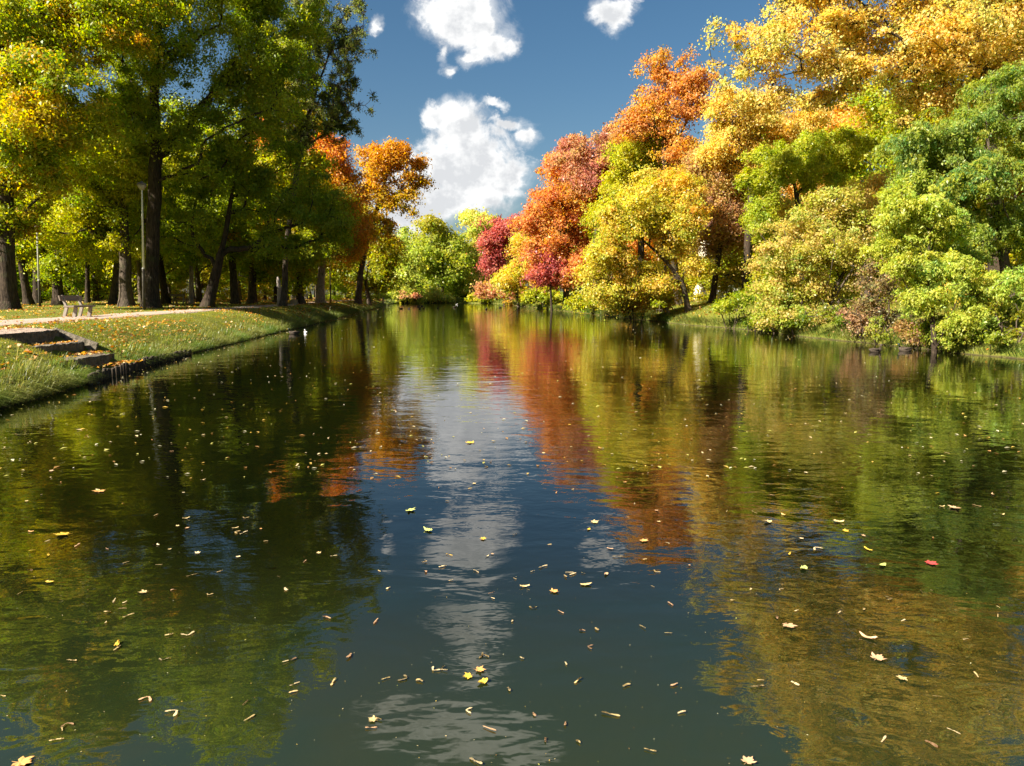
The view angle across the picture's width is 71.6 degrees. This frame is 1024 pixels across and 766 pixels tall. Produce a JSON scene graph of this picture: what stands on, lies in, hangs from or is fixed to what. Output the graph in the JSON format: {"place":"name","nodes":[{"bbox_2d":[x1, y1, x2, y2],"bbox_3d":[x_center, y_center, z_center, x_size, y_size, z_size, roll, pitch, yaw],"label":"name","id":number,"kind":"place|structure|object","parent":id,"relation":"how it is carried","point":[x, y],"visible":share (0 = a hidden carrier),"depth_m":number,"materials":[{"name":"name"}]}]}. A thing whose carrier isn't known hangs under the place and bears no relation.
{"place":"outdoors","nodes":[
{"label":"outdoors","id":0,"kind":"place"},
{"bbox_2d":[0,300,351,325],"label":"path","id":1,"kind":"structure","parent":0,"point":[30,321],"depth_m":31.73,"materials":[{"name":"beige gravel"}]},
{"bbox_2d":[0,303,1023,765],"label":"water","id":2,"kind":"structure","parent":0,"point":[708,647],"depth_m":6.14,"materials":[{"name":"green liquid"}]},
{"bbox_2d":[0,305,1023,764],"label":"floating leaves","id":3,"kind":"object","parent":2,"relation":"on","point":[506,437],"visible":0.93,"depth_m":11.23,"materials":[{"name":"yellow plant"}]},
{"bbox_2d":[0,295,1023,407],"bbox_3d":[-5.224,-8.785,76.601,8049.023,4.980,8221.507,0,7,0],"label":"ground","id":4,"kind":"structure","parent":0,"point":[104,349],"depth_m":31.14,"materials":[{"name":"green plant"}]},
{"bbox_2d":[0,328,52,333],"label":"landing path","id":5,"kind":"structure","parent":4,"relation":"on","point":[12,330],"depth_m":20.33,"materials":[{"name":"beige gravel"}]},
{"bbox_2d":[16,262,48,292],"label":"beech tree","id":6,"kind":"object","parent":4,"relation":"on","point":[30,274],"visible":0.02,"depth_m":71.92,"materials":[{"name":"green plant"}]},
{"bbox_2d":[37,226,40,305],"bbox_3d":[-32.931,-8.075,49.382,0.428,5.745,0.428,3,7,0],"label":"street lamp","id":7,"kind":"object","parent":4,"relation":"on","point":[39,289],"visible":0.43,"depth_m":49.43,"materials":[{"name":"grey metal"}]},
{"bbox_2d":[14,188,90,304],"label":"lime tree","id":8,"kind":"object","parent":4,"relation":"on","point":[22,256],"visible":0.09,"depth_m":56.80,"materials":[{"name":"green plant"}]},
{"bbox_2d":[32,85,79,303],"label":"lime tree","id":9,"kind":"object","parent":4,"relation":"on","point":[35,291],"depth_m":61.30,"materials":[{"name":"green plant"}]},
{"bbox_2d":[0,328,114,367],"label":"stone steps","id":10,"kind":"structure","parent":4,"relation":"on","point":[80,345],"depth_m":20.37,"materials":[{"name":"stone"}]},
{"bbox_2d":[41,260,98,300],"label":"hazel bush","id":11,"kind":"object","parent":4,"relation":"on","point":[78,286],"visible":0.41,"depth_m":77.28,"materials":[{"name":"green plant"}]},
{"bbox_2d":[58,295,95,316],"bbox_3d":[-18.378,-3.221,30.026,0.636,0.995,1.750,0,7,-4],"label":"park bench","id":12,"kind":"object","parent":4,"relation":"on","point":[65,298],"visible":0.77,"depth_m":29.76,"materials":[{"name":"grey concrete"}]},
{"bbox_2d":[14,190,145,304],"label":"lime tree","id":13,"kind":"object","parent":4,"relation":"on","point":[56,270],"visible":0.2,"depth_m":54.39,"materials":[{"name":"green plant"}]},
{"bbox_2d":[18,126,173,306],"bbox_3d":[-30.737,-12.646,51.950,13.365,14.150,8.921,0,7,0],"label":"lime tree","id":14,"kind":"object","parent":4,"relation":"on","point":[119,181],"visible":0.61,"depth_m":50.81,"materials":[{"name":"green plant"}]},
{"bbox_2d":[77,101,120,300],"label":"beech tree","id":15,"kind":"object","parent":4,"relation":"on","point":[97,292],"visible":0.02,"depth_m":79.25,"materials":[{"name":"green plant"}]},
{"bbox_2d":[0,0,200,309],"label":"maple tree","id":16,"kind":"object","parent":4,"relation":"on","point":[38,136],"visible":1,"depth_m":39.01,"materials":[{"name":"yellow plant"}]},
{"bbox_2d":[75,153,133,302],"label":"birch tree","id":17,"kind":"object","parent":4,"relation":"on","point":[87,298],"visible":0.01,"depth_m":63.24,"materials":[{"name":"green plant"}]},
{"bbox_2d":[47,185,165,304],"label":"lime tree","id":18,"kind":"object","parent":4,"relation":"on","point":[112,299],"visible":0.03,"depth_m":59.28,"materials":[{"name":"green plant"}]},
{"bbox_2d":[99,268,137,299],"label":"hazel bush","id":19,"kind":"object","parent":4,"relation":"on","point":[108,292],"visible":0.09,"depth_m":83.36,"materials":[{"name":"green plant"}]},
{"bbox_2d":[92,75,173,302],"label":"lime tree","id":20,"kind":"object","parent":4,"relation":"on","point":[137,271],"visible":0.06,"depth_m":72.01,"materials":[{"name":"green plant"}]},
{"bbox_2d":[87,349,191,384],"bbox_3d":[-11.290,-0.463,22.027,0.252,0.702,9.154,-1,7,-10],"label":"timber edging","id":21,"kind":"object","parent":4,"relation":"on","point":[122,368],"visible":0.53,"depth_m":20.39,"materials":[{"name":"brown wood"}]},
{"bbox_2d":[136,181,146,309],"bbox_3d":[-22.508,-8.286,43.309,0.589,7.862,0.589,3,7,0],"label":"street lamp","id":22,"kind":"object","parent":4,"relation":"on","point":[141,185],"visible":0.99,"depth_m":43.27,"materials":[{"name":"grey metal"}]},
{"bbox_2d":[159,253,187,286],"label":"maple tree","id":23,"kind":"object","parent":4,"relation":"on","point":[170,267],"visible":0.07,"depth_m":90.82,"materials":[{"name":"green plant"}]},
{"bbox_2d":[171,278,195,298],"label":"hazel bush","id":24,"kind":"object","parent":4,"relation":"on","point":[174,291],"visible":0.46,"depth_m":103.92,"materials":[{"name":"green plant"}]},
{"bbox_2d":[135,150,238,303],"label":"lime tree","id":25,"kind":"object","parent":4,"relation":"on","point":[165,296],"visible":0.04,"depth_m":66.91,"materials":[{"name":"green plant"}]},
{"bbox_2d":[135,172,243,303],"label":"birch tree","id":26,"kind":"object","parent":4,"relation":"on","point":[187,260],"visible":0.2,"depth_m":63.34,"materials":[{"name":"green plant"}]},
{"bbox_2d":[171,135,208,299],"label":"lime tree","id":27,"kind":"object","parent":4,"relation":"on","point":[183,279],"visible":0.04,"depth_m":97.75,"materials":[{"name":"green plant"}]},
{"bbox_2d":[46,0,338,307],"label":"lime tree","id":28,"kind":"object","parent":4,"relation":"on","point":[273,59],"visible":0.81,"depth_m":47.80,"materials":[{"name":"green plant"}]},
{"bbox_2d":[159,89,262,301],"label":"lime tree","id":29,"kind":"object","parent":4,"relation":"on","point":[225,268],"visible":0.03,"depth_m":77.19,"materials":[{"name":"green plant"}]},
{"bbox_2d":[193,262,229,299],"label":"hazel bush","id":30,"kind":"object","parent":4,"relation":"on","point":[204,284],"visible":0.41,"depth_m":91.71,"materials":[{"name":"green plant"}]},
{"bbox_2d":[223,276,260,299],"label":"hazel bush","id":31,"kind":"object","parent":4,"relation":"on","point":[243,294],"visible":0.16,"depth_m":98.66,"materials":[{"name":"green plant"}]},
{"bbox_2d":[124,115,367,306],"bbox_3d":[-19.652,-12.631,53.151,18.313,14.089,8.293,0,7,0],"label":"chestnut tree","id":32,"kind":"object","parent":4,"relation":"on","point":[334,222],"visible":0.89,"depth_m":52.34,"materials":[{"name":"green plant"}]},
{"bbox_2d":[193,94,308,302],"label":"lime tree","id":33,"kind":"object","parent":4,"relation":"on","point":[262,276],"visible":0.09,"depth_m":74.32,"materials":[{"name":"green plant"}]},
{"bbox_2d":[247,282,273,299],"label":"hazel bush","id":34,"kind":"object","parent":4,"relation":"on","point":[260,295],"visible":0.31,"depth_m":110.47,"materials":[{"name":"green plant"}]},
{"bbox_2d":[193,156,332,302],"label":"lime tree","id":35,"kind":"object","parent":4,"relation":"on","point":[255,289],"visible":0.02,"depth_m":75.02,"materials":[{"name":"green plant"}]},
{"bbox_2d":[216,153,346,303],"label":"lime tree","id":36,"kind":"object","parent":4,"relation":"on","point":[234,296],"visible":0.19,"depth_m":68.71,"materials":[{"name":"green plant"}]},
{"bbox_2d":[221,64,349,303],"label":"beech tree","id":37,"kind":"object","parent":4,"relation":"on","point":[313,159],"visible":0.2,"depth_m":68.92,"materials":[{"name":"green plant"}]},
{"bbox_2d":[253,147,364,302],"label":"maple tree","id":38,"kind":"object","parent":4,"relation":"on","point":[314,271],"visible":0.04,"depth_m":79.00,"materials":[{"name":"green plant"}]},
{"bbox_2d":[248,0,378,305],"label":"acacia tree","id":39,"kind":"object","parent":4,"relation":"on","point":[344,44],"visible":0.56,"depth_m":57.06,"materials":[{"name":"green plant"}]},
{"bbox_2d":[252,118,387,302],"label":"maple tree","id":40,"kind":"object","parent":4,"relation":"on","point":[347,175],"visible":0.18,"depth_m":82.48,"materials":[{"name":"orange plant"}]},
{"bbox_2d":[325,271,353,299],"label":"hazel bush","id":41,"kind":"object","parent":4,"relation":"on","point":[335,287],"visible":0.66,"depth_m":121.85,"materials":[{"name":"green plant"}]},
{"bbox_2d":[317,230,409,305],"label":"maple tree","id":42,"kind":"object","parent":4,"relation":"on","point":[381,267],"visible":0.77,"depth_m":109.70,"materials":[{"name":"green plant"}]},
{"bbox_2d":[356,271,384,299],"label":"hazel bush","id":43,"kind":"object","parent":4,"relation":"on","point":[377,295],"visible":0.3,"depth_m":126.21,"materials":[{"name":"green plant"}]},
{"bbox_2d":[327,136,439,303],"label":"maple tree","id":44,"kind":"object","parent":4,"relation":"on","point":[390,158],"visible":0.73,"depth_m":100.95,"materials":[{"name":"orange plant"}]},
{"bbox_2d":[387,247,430,303],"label":"willow bush","id":45,"kind":"object","parent":4,"relation":"on","point":[410,280],"visible":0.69,"depth_m":182.24,"materials":[{"name":"green plant"}]},
{"bbox_2d":[395,226,429,286],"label":"lime tree","id":46,"kind":"object","parent":4,"relation":"on","point":[404,234],"visible":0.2,"depth_m":205.28,"materials":[{"name":"green plant"}]},
{"bbox_2d":[422,286,455,302],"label":"elder shrub","id":47,"kind":"object","parent":4,"relation":"on","point":[433,293],"visible":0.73,"depth_m":189.35,"materials":[{"name":"green plant"}]},
{"bbox_2d":[408,210,476,297],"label":"oak tree","id":48,"kind":"object","parent":4,"relation":"on","point":[436,254],"visible":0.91,"depth_m":190.73,"materials":[{"name":"green plant"}]},
{"bbox_2d":[436,269,467,296],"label":"bush","id":49,"kind":"object","parent":4,"relation":"on","point":[455,290],"visible":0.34,"depth_m":201.97,"materials":[{"name":"green plant"}]},
{"bbox_2d":[446,204,509,296],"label":"robinia tree","id":50,"kind":"object","parent":4,"relation":"on","point":[469,217],"visible":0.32,"depth_m":195.67,"materials":[{"name":"yellow plant"}]},
{"bbox_2d":[464,290,502,302],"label":"elder shrub","id":51,"kind":"object","parent":4,"relation":"on","point":[471,297],"visible":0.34,"depth_m":183.90,"materials":[{"name":"yellow plant"}]},
{"bbox_2d":[469,280,525,299],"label":"dogwood shrub","id":52,"kind":"object","parent":4,"relation":"on","point":[488,293],"visible":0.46,"depth_m":148.16,"materials":[{"name":"orange plant"}]},
{"bbox_2d":[466,212,542,304],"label":"plum tree","id":53,"kind":"object","parent":4,"relation":"on","point":[493,240],"visible":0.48,"depth_m":153.69,"materials":[{"name":"red plant"}]},
{"bbox_2d":[0,296,1015,387],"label":"fallen leaves","id":54,"kind":"object","parent":4,"relation":"on","point":[88,331],"visible":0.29,"depth_m":29.60,"materials":[{"name":"orange plant"}]},
{"bbox_2d":[484,228,537,305],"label":"ash tree","id":55,"kind":"object","parent":4,"relation":"on","point":[507,280],"visible":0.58,"depth_m":133.84,"materials":[{"name":"yellow plant"}]},
{"bbox_2d":[517,287,561,308],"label":"hazel bush","id":56,"kind":"object","parent":4,"relation":"on","point":[532,298],"visible":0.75,"depth_m":110.72,"materials":[{"name":"green plant"}]},
{"bbox_2d":[519,245,569,310],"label":"plum tree","id":57,"kind":"object","parent":4,"relation":"on","point":[543,277],"visible":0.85,"depth_m":97.11,"materials":[{"name":"red plant"}]},
{"bbox_2d":[505,144,609,307],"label":"maple tree","id":58,"kind":"object","parent":4,"relation":"on","point":[536,221],"visible":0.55,"depth_m":97.36,"materials":[{"name":"orange plant"}]},
{"bbox_2d":[558,291,606,314],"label":"hazel bush","id":59,"kind":"object","parent":4,"relation":"on","point":[577,305],"visible":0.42,"depth_m":80.78,"materials":[{"name":"yellow plant"}]},
{"bbox_2d":[548,122,628,288],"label":"beech tree","id":60,"kind":"object","parent":4,"relation":"on","point":[569,153],"visible":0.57,"depth_m":89.01,"materials":[{"name":"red plant"}]},
{"bbox_2d":[585,293,680,320],"bbox_3d":[10.246,-6.149,59.198,8.266,4.094,4.709,1,7,9],"label":"hazel bush","id":61,"kind":"object","parent":4,"relation":"on","point":[646,302],"visible":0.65,"depth_m":58.82,"materials":[{"name":"green plant"}]},
{"bbox_2d":[611,133,666,275],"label":"maple tree","id":62,"kind":"object","parent":4,"relation":"on","point":[635,247],"visible":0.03,"depth_m":80.65,"materials":[{"name":"orange plant"}]},
{"bbox_2d":[578,126,703,308],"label":"ash tree","id":63,"kind":"object","parent":4,"relation":"on","point":[628,156],"visible":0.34,"depth_m":67.13,"materials":[{"name":"yellow plant"}]},
{"bbox_2d":[564,173,722,312],"bbox_3d":[10.501,-10.890,55.849,12.604,10.694,7.168,0,7,0],"label":"ash tree","id":64,"kind":"object","parent":4,"relation":"on","point":[644,217],"visible":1,"depth_m":54.85,"materials":[{"name":"yellow plant"}]},
{"bbox_2d":[610,162,710,313],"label":"birch tree","id":65,"kind":"object","parent":4,"relation":"on","point":[678,179],"visible":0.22,"depth_m":57.92,"materials":[{"name":"yellow plant"}]},
{"bbox_2d":[604,43,725,304],"bbox_3d":[13.762,-18.784,64.387,9.448,23.356,7.518,5,9,37],"label":"maple tree","id":66,"kind":"object","parent":4,"relation":"on","point":[642,117],"visible":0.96,"depth_m":62.92,"materials":[{"name":"orange plant"}]},
{"bbox_2d":[646,194,712,281],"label":"maple tree","id":67,"kind":"object","parent":4,"relation":"on","point":[690,250],"visible":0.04,"depth_m":81.74,"materials":[{"name":"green plant"}]},
{"bbox_2d":[678,252,728,300],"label":"hazel bush","id":68,"kind":"object","parent":4,"relation":"on","point":[706,286],"visible":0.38,"depth_m":69.65,"materials":[{"name":"yellow plant"}]},
{"bbox_2d":[673,140,764,303],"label":"copper beech tree","id":69,"kind":"object","parent":4,"relation":"on","point":[727,228],"visible":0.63,"depth_m":60.36,"materials":[{"name":"orange plant"}]},
{"bbox_2d":[705,247,751,299],"bbox_3d":[19.749,-9.533,62.968,5.162,4.689,5.504,-5,9,-36],"label":"hazel bush","id":70,"kind":"object","parent":4,"relation":"on","point":[730,280],"visible":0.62,"depth_m":62.26,"materials":[{"name":"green plant"}]},
{"bbox_2d":[708,283,756,328],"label":"privet bush","id":71,"kind":"object","parent":4,"relation":"on","point":[728,305],"visible":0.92,"depth_m":46.51,"materials":[{"name":"green plant"}]},
{"bbox_2d":[735,307,758,330],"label":"waterside bush","id":72,"kind":"object","parent":4,"relation":"on","point":[745,324],"visible":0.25,"depth_m":44.07,"materials":[{"name":"green plant"}]},
{"bbox_2d":[694,204,801,299],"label":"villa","id":73,"kind":"object","parent":4,"relation":"on","point":[732,290],"visible":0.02,"depth_m":73.38,"materials":[{"name":"white glass"}]},
{"bbox_2d":[732,236,785,301],"bbox_3d":[20.006,-8.996,55.862,5.011,5.576,5.343,2,7,15],"label":"hazel bush","id":74,"kind":"object","parent":4,"relation":"on","point":[752,278],"visible":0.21,"depth_m":55.42,"materials":[{"name":"yellow plant"}]},
{"bbox_2d":[686,83,841,300],"bbox_3d":[20.395,-15.309,58.805,12.158,17.587,8.124,-2,7,-13],"label":"maple tree","id":75,"kind":"object","parent":4,"relation":"on","point":[717,148],"visible":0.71,"depth_m":56.95,"materials":[{"name":"yellow plant"}]},
{"bbox_2d":[701,131,833,288],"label":"lime tree","id":76,"kind":"object","parent":4,"relation":"on","point":[770,210],"visible":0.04,"depth_m":67.14,"materials":[{"name":"green plant"}]},
{"bbox_2d":[749,303,838,335],"bbox_3d":[15.700,-3.517,38.916,5.646,1.941,3.036,0,7,0],"label":"privet bush","id":77,"kind":"object","parent":4,"relation":"on","point":[776,317],"visible":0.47,"depth_m":38.36,"materials":[{"name":"yellow plant"}]},
{"bbox_2d":[729,125,880,303],"bbox_3d":[18.408,-10.443,44.966,9.656,11.572,4.584,-2,7,-15],"label":"robinia tree","id":78,"kind":"object","parent":4,"relation":"on","point":[808,161],"visible":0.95,"depth_m":43.80,"materials":[{"name":"green plant"}]},
{"bbox_2d":[780,305,834,327],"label":"waterside bush","id":79,"kind":"object","parent":4,"relation":"on","point":[803,316],"visible":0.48,"depth_m":37.54,"materials":[{"name":"green plant"}]},
{"bbox_2d":[733,182,886,316],"bbox_3d":[17.062,-7.390,40.309,8.715,7.706,5.554,0,7,0],"label":"privet bush","id":80,"kind":"object","parent":4,"relation":"on","point":[828,213],"visible":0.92,"depth_m":39.51,"materials":[{"name":"yellow plant"}]},
{"bbox_2d":[762,93,883,279],"bbox_3d":[28.747,-16.497,64.239,10.425,18.154,11.259,-1,7,-12],"label":"maple tree","id":81,"kind":"object","parent":4,"relation":"on","point":[836,117],"visible":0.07,"depth_m":61.61,"materials":[{"name":"orange plant"}]},
{"bbox_2d":[808,299,855,328],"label":"waterside bush","id":82,"kind":"object","parent":4,"relation":"on","point":[819,317],"visible":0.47,"depth_m":35.42,"materials":[{"name":"green plant"}]},
{"bbox_2d":[770,163,901,297],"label":"maple tree","id":83,"kind":"object","parent":4,"relation":"on","point":[873,185],"visible":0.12,"depth_m":45.56,"materials":[{"name":"green plant"}]},
{"bbox_2d":[826,306,862,325],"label":"waterside bush","id":84,"kind":"object","parent":4,"relation":"on","point":[839,319],"visible":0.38,"depth_m":34.90,"materials":[{"name":"green plant"}]},
{"bbox_2d":[819,267,879,300],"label":"hazel bush","id":85,"kind":"object","parent":4,"relation":"on","point":[833,276],"visible":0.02,"depth_m":50.34,"materials":[{"name":"green plant"}]},
{"bbox_2d":[694,0,1023,304],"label":"oak tree","id":86,"kind":"object","parent":4,"relation":"on","point":[944,40],"visible":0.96,"depth_m":37.94,"materials":[{"name":"yellow plant"}]},
{"bbox_2d":[837,121,882,186],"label":"lime tree","id":87,"kind":"object","parent":4,"relation":"on","point":[864,174],"depth_m":86.50,"materials":[{"name":"green plant"}]},
{"bbox_2d":[811,75,931,236],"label":"lime tree","id":88,"kind":"object","parent":4,"relation":"on","point":[860,101],"visible":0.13,"depth_m":59.57,"materials":[{"name":"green plant"}]},
{"bbox_2d":[833,253,916,342],"bbox_3d":[17.064,-3.906,32.671,3.860,4.258,3.082,0,7,0],"label":"dry shrub","id":89,"kind":"object","parent":4,"relation":"on","point":[857,319],"visible":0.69,"depth_m":32.56,"materials":[{"name":"brown plant"}]},
{"bbox_2d":[859,313,896,343],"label":"waterside bush","id":90,"kind":"object","parent":4,"relation":"on","point":[877,324],"visible":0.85,"depth_m":31.86,"materials":[{"name":"green plant"}]},
{"bbox_2d":[844,214,943,302],"bbox_3d":[28.638,-8.941,49.217,10.470,7.164,7.284,-4,8,-26],"label":"hazel bush","id":91,"kind":"object","parent":4,"relation":"on","point":[902,285],"visible":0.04,"depth_m":47.81,"materials":[{"name":"green plant"}]},
{"bbox_2d":[869,314,922,343],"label":"waterside bush","id":92,"kind":"object","parent":4,"relation":"on","point":[885,337],"visible":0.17,"depth_m":30.84,"materials":[{"name":"green plant"}]},
{"bbox_2d":[857,53,974,222],"bbox_3d":[33.326,-19.065,57.426,11.081,24.668,13.177,4,8,30],"label":"lime tree","id":93,"kind":"object","parent":4,"relation":"on","point":[877,160],"visible":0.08,"depth_m":56.34,"materials":[{"name":"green plant"}]},
{"bbox_2d":[889,313,944,348],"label":"waterside bush","id":94,"kind":"object","parent":4,"relation":"on","point":[902,329],"visible":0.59,"depth_m":29.47,"materials":[{"name":"orange plant"}]},
{"bbox_2d":[907,312,953,349],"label":"waterside bush","id":95,"kind":"object","parent":4,"relation":"on","point":[924,339],"visible":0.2,"depth_m":28.79,"materials":[{"name":"green plant"}]},
{"bbox_2d":[856,179,1023,352],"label":"acacia tree","id":96,"kind":"object","parent":4,"relation":"on","point":[902,203],"visible":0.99,"depth_m":26.31,"materials":[{"name":"green plant"}]},
{"bbox_2d":[872,58,1023,318],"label":"acacia tree","id":97,"kind":"object","parent":4,"relation":"on","point":[925,157],"visible":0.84,"depth_m":27.70,"materials":[{"name":"green plant"}]},
{"bbox_2d":[879,26,1023,267],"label":"lime tree","id":98,"kind":"object","parent":4,"relation":"on","point":[936,121],"visible":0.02,"depth_m":50.42,"materials":[{"name":"green plant"}]},
{"bbox_2d":[914,304,1007,343],"bbox_3d":[17.709,-2.355,27.793,3.168,1.916,1.842,6,9,41],"label":"waterside bush","id":99,"kind":"object","parent":4,"relation":"on","point":[926,324],"visible":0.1,"depth_m":28.17,"materials":[{"name":"green plant"}]},
{"bbox_2d":[951,311,1008,341],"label":"waterside bush","id":100,"kind":"object","parent":4,"relation":"on","point":[988,331],"visible":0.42,"depth_m":26.39,"materials":[{"name":"green plant"}]},
{"bbox_2d":[940,234,1023,281],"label":"hazel bush","id":101,"kind":"object","parent":4,"relation":"on","point":[1012,257],"visible":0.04,"depth_m":43.85,"materials":[{"name":"green plant"}]},
{"bbox_2d":[974,15,1023,263],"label":"maple tree","id":102,"kind":"object","parent":4,"relation":"on","point":[1021,186],"visible":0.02,"depth_m":48.96,"materials":[{"name":"green plant"}]},
{"bbox_2d":[984,301,1023,345],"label":"waterside bush","id":103,"kind":"object","parent":4,"relation":"on","point":[1000,336],"visible":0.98,"depth_m":25.77,"materials":[{"name":"green plant"}]},
{"bbox_2d":[62,0,1011,294],"label":"sky","id":104,"kind":"structure","parent":0,"point":[484,89],"materials":[{"name":"blue"}]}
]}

